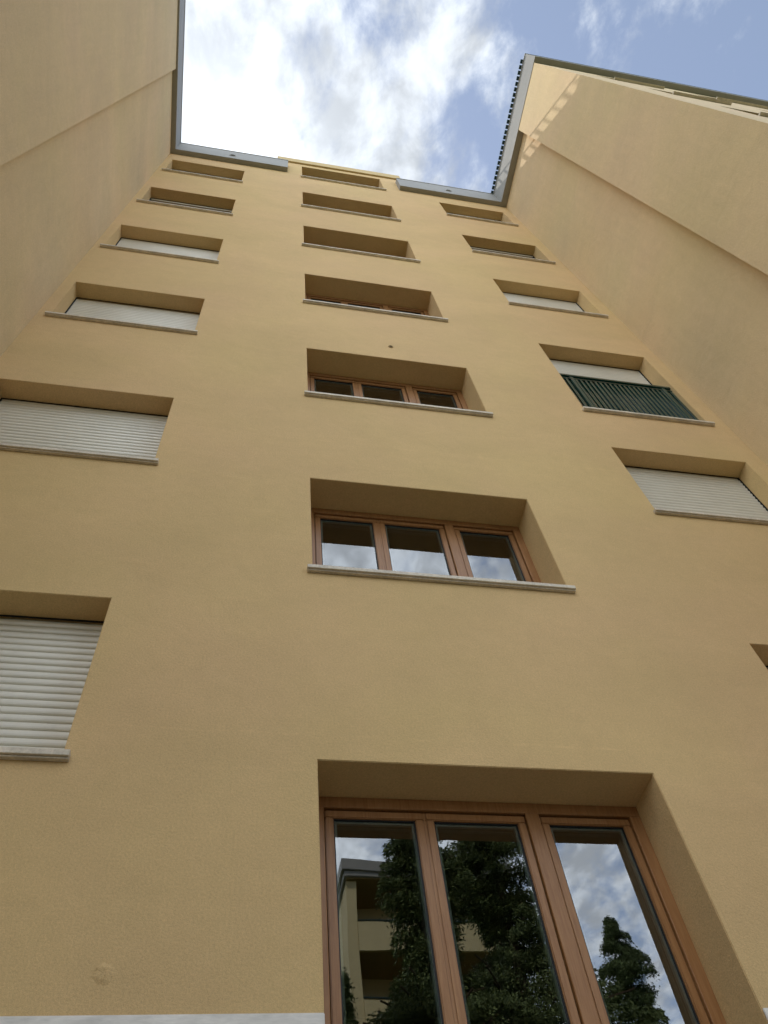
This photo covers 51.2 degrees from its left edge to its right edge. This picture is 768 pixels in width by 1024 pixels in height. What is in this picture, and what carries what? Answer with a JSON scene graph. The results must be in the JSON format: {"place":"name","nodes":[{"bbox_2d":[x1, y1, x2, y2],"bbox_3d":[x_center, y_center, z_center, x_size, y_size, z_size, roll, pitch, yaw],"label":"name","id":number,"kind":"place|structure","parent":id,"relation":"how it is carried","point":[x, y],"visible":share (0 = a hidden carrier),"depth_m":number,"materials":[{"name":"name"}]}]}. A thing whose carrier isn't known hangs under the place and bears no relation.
{"place":"outdoors","nodes":[
{"label":"outdoors","id":0,"kind":"place"},
{"bbox_2d":[181,0,767,192],"label":"sky","id":1,"kind":"structure","parent":0,"point":[416,90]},
{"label":"ground","id":2,"kind":"structure","parent":0,"visible":0},
{"bbox_2d":[0,0,767,1023],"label":"apartment building","id":3,"kind":"structure","parent":2,"relation":"on","point":[382,598],"depth_m":6.00,"materials":[{"name":"paint"}]},
{"bbox_2d":[0,614,103,761],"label":"window","id":4,"kind":"structure","parent":3,"relation":"in","point":[45,665],"depth_m":4.63,"materials":[{"name":"plastic"}]},
{"bbox_2d":[0,398,167,464],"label":"window","id":5,"kind":"structure","parent":3,"relation":"in","point":[29,427],"depth_m":7.15,"materials":[{"name":"plastic"}]},
{"bbox_2d":[45,297,199,334],"bbox_3d":[-2.982,-2.303,9.484,1.631,1.292,0.338,5,-58,-9],"label":"window","id":6,"kind":"structure","parent":3,"relation":"in","point":[83,310],"depth_m":9.72,"materials":[{"name":"plastic"}]},
{"bbox_2d":[100,237,218,263],"bbox_3d":[-3.250,-3.885,11.965,1.631,1.382,0.338,5,-58,-9],"label":"window","id":7,"kind":"structure","parent":3,"relation":"in","point":[127,244],"depth_m":12.28,"materials":[{"name":"plastic"}]},
{"bbox_2d":[136,198,232,215],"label":"window","id":8,"kind":"structure","parent":3,"relation":"in","point":[149,201],"depth_m":13.92,"materials":[{"name":"grey wood"}]},
{"bbox_2d":[162,168,242,182],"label":"window","id":9,"kind":"structure","parent":3,"relation":"in","point":[163,169],"depth_m":16.40,"materials":[{"name":"grey wood"}]},
{"bbox_2d":[300,175,386,190],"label":"window","id":10,"kind":"structure","parent":3,"relation":"in","point":[315,178],"depth_m":18.31,"materials":[{"name":"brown wood"}]},
{"bbox_2d":[301,204,400,221],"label":"window","id":11,"kind":"structure","parent":3,"relation":"in","point":[302,205],"depth_m":15.73,"materials":[{"name":"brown wood"}]},
{"bbox_2d":[302,243,420,262],"bbox_3d":[-0.460,-4.498,13.918,1.988,1.435,0.408,5,-58,-9],"label":"window","id":12,"kind":"structure","parent":3,"relation":"in","point":[303,244],"depth_m":13.24,"materials":[{"name":"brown wood"}]},
{"bbox_2d":[303,294,448,321],"bbox_3d":[-0.191,-2.908,11.424,1.988,1.374,0.408,5,-58,-9],"label":"window","id":13,"kind":"structure","parent":3,"relation":"in","point":[309,298],"depth_m":11.85,"materials":[{"name":"brown wood"}]},
{"bbox_2d":[304,372,492,417],"bbox_3d":[0.080,-1.308,8.914,1.988,1.351,0.408,5,-58,-9],"label":"window","id":14,"kind":"structure","parent":3,"relation":"in","point":[409,393],"depth_m":9.33,"materials":[{"name":"brown wood"}]},
{"bbox_2d":[307,508,575,593],"bbox_3d":[0.351,0.293,6.404,1.988,1.330,0.408,5,-58,-9],"label":"window","id":15,"kind":"structure","parent":3,"relation":"in","point":[449,534],"depth_m":6.68,"materials":[{"name":"brown wood"}]},
{"bbox_2d":[446,212,518,226],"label":"window","id":16,"kind":"structure","parent":3,"relation":"in","point":[448,214],"depth_m":17.38,"materials":[{"name":"grey wood"}]},
{"bbox_2d":[470,246,555,263],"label":"window","id":17,"kind":"structure","parent":3,"relation":"in","point":[533,258],"depth_m":14.90,"materials":[{"name":"grey wood"}]},
{"bbox_2d":[318,796,726,1023],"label":"window","id":18,"kind":"structure","parent":3,"relation":"in","point":[580,998],"depth_m":4.09,"materials":[{"name":"brown wood"}]},
{"bbox_2d":[503,292,608,317],"bbox_3d":[2.607,-3.340,12.951,1.613,1.372,0.338,5,-58,-9],"label":"window","id":19,"kind":"structure","parent":3,"relation":"in","point":[518,300],"depth_m":13.29,"materials":[{"name":"plastic"}]},
{"bbox_2d":[550,359,714,426],"bbox_3d":[2.912,-1.519,10.113,1.613,2.144,0.358,5,-58,-9],"label":"window","id":20,"kind":"structure","parent":3,"relation":"in","point":[574,368],"depth_m":10.74,"materials":[{"name":"green paint"}]},
{"bbox_2d":[614,77,664,88],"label":"window","id":21,"kind":"structure","parent":3,"relation":"in","point":[615,78],"depth_m":16.20,"materials":[{"name":"brown wood"}]},
{"bbox_2d":[624,465,767,524],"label":"window","id":22,"kind":"structure","parent":3,"relation":"in","point":[671,493],"depth_m":8.14,"materials":[{"name":"plastic"}]},
{"bbox_2d":[672,91,731,104],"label":"window","id":23,"kind":"structure","parent":3,"relation":"in","point":[674,92],"depth_m":13.68,"materials":[{"name":"brown wood"}]},
{"bbox_2d":[716,97,767,108],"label":"window","id":24,"kind":"structure","parent":3,"relation":"in","point":[719,98],"depth_m":16.58,"materials":[{"name":"brown wood"}]},
{"bbox_2d":[758,112,767,116],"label":"window","id":25,"kind":"structure","parent":3,"relation":"in","point":[763,114],"depth_m":11.06,"materials":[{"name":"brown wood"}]}
]}

